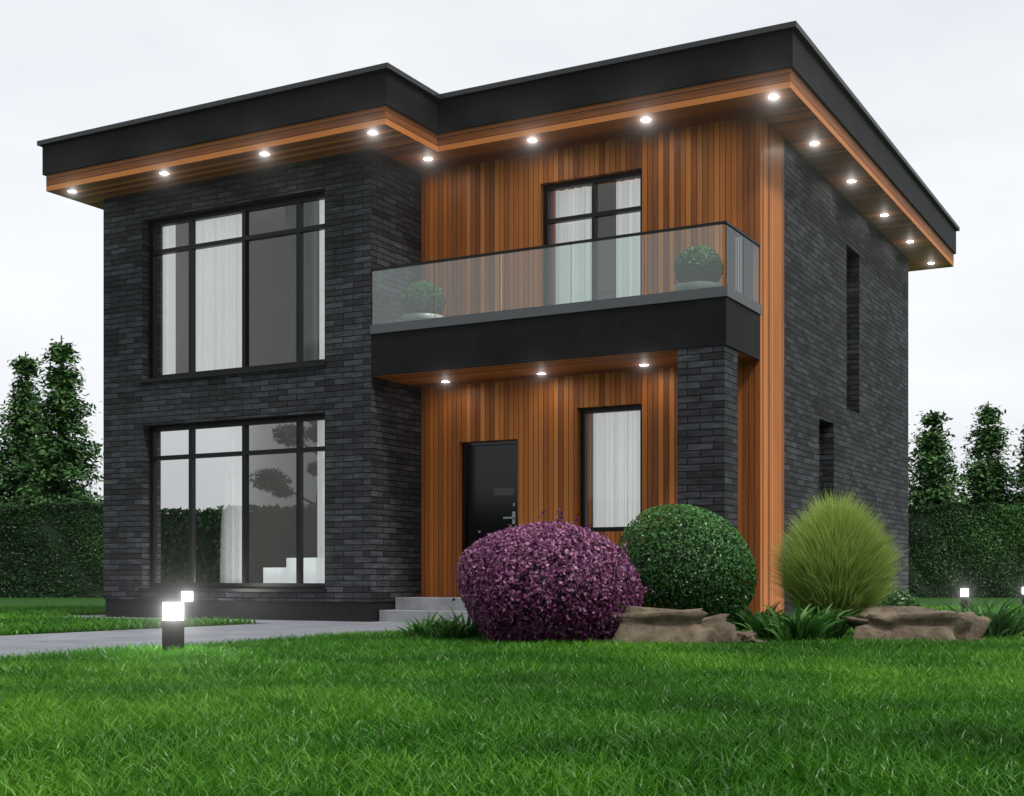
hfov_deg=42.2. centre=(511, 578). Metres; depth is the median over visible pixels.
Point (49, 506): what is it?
hedge
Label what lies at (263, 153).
downlight
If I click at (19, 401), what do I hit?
tree
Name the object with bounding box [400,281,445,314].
balcony topiary
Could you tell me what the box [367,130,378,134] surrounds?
downlight
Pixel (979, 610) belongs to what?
perennial clump
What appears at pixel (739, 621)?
perennial clump
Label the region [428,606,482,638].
perennial clump
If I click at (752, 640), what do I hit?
pebble
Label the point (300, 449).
window frames
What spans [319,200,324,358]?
sheer curtain
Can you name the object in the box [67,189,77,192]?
downlight
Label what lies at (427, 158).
downlight
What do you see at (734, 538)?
boxwood ball
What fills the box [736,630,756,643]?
rock
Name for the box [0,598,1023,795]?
ground
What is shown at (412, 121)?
roof
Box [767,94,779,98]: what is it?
downlight
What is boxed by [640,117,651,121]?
downlight
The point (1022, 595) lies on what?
bollard
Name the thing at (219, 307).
sheer curtain
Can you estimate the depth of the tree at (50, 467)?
42.62 m
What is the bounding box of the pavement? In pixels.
[0,610,945,656]
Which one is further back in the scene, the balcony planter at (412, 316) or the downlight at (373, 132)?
the balcony planter at (412, 316)
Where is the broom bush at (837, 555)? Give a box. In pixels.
[764,486,912,619]
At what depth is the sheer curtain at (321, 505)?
17.30 m
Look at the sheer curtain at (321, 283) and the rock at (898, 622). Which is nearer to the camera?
the rock at (898, 622)
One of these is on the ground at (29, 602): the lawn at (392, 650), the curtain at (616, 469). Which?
the lawn at (392, 650)
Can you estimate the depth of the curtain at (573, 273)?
16.76 m
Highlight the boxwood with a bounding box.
[877,588,919,606]
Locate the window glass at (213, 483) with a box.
[155,426,238,582]
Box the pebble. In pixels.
[745,639,765,643]
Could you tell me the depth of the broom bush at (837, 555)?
11.61 m
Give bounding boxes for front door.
[462,440,517,595]
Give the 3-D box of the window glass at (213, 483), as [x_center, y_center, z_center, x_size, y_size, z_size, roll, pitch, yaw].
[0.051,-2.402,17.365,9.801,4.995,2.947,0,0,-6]
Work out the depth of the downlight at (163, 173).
17.37 m
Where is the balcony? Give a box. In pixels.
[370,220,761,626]
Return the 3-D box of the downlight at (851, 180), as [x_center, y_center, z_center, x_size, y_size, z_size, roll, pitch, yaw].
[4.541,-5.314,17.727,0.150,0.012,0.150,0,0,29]
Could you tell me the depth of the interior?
20.92 m
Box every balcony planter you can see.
[401,313,443,320]
[674,281,721,290]
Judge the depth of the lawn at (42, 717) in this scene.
4.32 m
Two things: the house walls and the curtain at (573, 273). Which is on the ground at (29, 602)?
the house walls
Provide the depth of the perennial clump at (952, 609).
11.72 m
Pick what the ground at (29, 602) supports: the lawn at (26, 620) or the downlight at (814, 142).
the lawn at (26, 620)
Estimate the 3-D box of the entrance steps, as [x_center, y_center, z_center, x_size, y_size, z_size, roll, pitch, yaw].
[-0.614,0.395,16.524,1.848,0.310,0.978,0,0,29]
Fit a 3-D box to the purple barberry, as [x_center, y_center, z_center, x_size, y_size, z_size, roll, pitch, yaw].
[0.311,-0.013,10.861,1.569,1.111,1.552,0,0,29]
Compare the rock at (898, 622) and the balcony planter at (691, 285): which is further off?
the balcony planter at (691, 285)
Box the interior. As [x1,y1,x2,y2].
[176,182,615,582]
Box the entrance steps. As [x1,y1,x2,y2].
[379,597,489,622]
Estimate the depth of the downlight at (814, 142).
16.16 m
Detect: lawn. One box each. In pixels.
[0,604,1023,635]
[0,629,1023,681]
[0,665,1023,795]
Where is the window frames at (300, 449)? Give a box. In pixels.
[139,170,641,591]
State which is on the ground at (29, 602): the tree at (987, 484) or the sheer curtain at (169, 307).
the tree at (987, 484)
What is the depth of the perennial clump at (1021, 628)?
11.51 m
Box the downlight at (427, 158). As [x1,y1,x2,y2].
[422,156,433,160]
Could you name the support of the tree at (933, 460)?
on the ground at (29, 602)
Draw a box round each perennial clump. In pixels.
[395,610,450,638]
[418,613,472,639]
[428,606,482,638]
[726,596,791,630]
[740,608,795,641]
[754,598,844,642]
[775,602,863,640]
[937,601,993,617]
[949,596,1017,617]
[956,597,1023,638]
[980,601,1023,635]
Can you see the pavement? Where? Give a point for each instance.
(16, 644)
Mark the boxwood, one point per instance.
(906, 596)
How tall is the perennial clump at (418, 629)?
0.281 m
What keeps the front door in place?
attached to the house walls
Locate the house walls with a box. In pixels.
[103,114,907,621]
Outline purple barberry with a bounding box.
[449,509,655,643]
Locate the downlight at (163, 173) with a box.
[158,171,169,174]
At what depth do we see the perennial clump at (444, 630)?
11.14 m
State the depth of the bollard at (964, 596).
21.27 m
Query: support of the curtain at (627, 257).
hanging from the house walls
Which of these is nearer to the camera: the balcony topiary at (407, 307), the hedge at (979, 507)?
the balcony topiary at (407, 307)
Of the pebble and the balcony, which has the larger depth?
the balcony
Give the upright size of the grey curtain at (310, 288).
2.580 m
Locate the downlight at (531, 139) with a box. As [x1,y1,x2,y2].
[526,138,537,141]
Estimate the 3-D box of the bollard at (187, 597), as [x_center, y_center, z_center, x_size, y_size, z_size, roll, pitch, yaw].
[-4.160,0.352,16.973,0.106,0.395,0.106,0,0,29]
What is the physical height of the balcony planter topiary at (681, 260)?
0.426 m
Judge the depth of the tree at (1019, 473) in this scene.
44.05 m
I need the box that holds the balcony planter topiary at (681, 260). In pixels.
[673,245,723,282]
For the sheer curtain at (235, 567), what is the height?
2.520 m
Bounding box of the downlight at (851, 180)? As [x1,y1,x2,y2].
[846,179,856,182]
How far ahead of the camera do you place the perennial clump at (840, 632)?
11.00 m
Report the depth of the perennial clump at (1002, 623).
11.23 m
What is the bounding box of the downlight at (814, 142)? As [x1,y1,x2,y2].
[809,141,820,144]
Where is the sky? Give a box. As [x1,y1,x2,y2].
[0,0,1023,504]
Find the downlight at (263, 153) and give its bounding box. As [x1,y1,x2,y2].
[259,151,270,155]
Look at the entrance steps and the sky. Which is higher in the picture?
the sky
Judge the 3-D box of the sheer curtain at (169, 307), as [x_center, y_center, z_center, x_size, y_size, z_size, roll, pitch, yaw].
[-4.844,-3.960,18.587,0.350,2.580,0.133,0,0,29]
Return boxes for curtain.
[163,225,175,374]
[196,214,241,371]
[229,426,241,582]
[285,201,316,362]
[317,420,324,582]
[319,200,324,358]
[556,186,591,303]
[593,411,639,526]
[616,178,639,297]
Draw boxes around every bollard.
[162,601,183,652]
[181,591,192,618]
[961,588,968,609]
[1022,587,1023,604]
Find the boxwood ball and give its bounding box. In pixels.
[615,504,756,617]
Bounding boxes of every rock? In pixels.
[568,603,737,646]
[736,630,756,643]
[839,606,990,644]
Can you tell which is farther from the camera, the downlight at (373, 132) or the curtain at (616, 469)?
the curtain at (616, 469)
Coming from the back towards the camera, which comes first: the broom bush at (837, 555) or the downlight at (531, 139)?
the downlight at (531, 139)
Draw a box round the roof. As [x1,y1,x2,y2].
[37,21,959,271]
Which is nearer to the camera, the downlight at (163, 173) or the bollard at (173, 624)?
the bollard at (173, 624)
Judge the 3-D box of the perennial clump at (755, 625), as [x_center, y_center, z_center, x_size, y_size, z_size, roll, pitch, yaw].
[2.201,0.397,11.177,0.626,0.333,0.647,0,0,29]
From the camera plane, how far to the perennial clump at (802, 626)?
10.86 m
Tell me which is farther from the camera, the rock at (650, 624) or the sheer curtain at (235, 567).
the sheer curtain at (235, 567)
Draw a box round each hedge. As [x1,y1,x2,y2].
[0,501,102,597]
[908,501,1023,597]

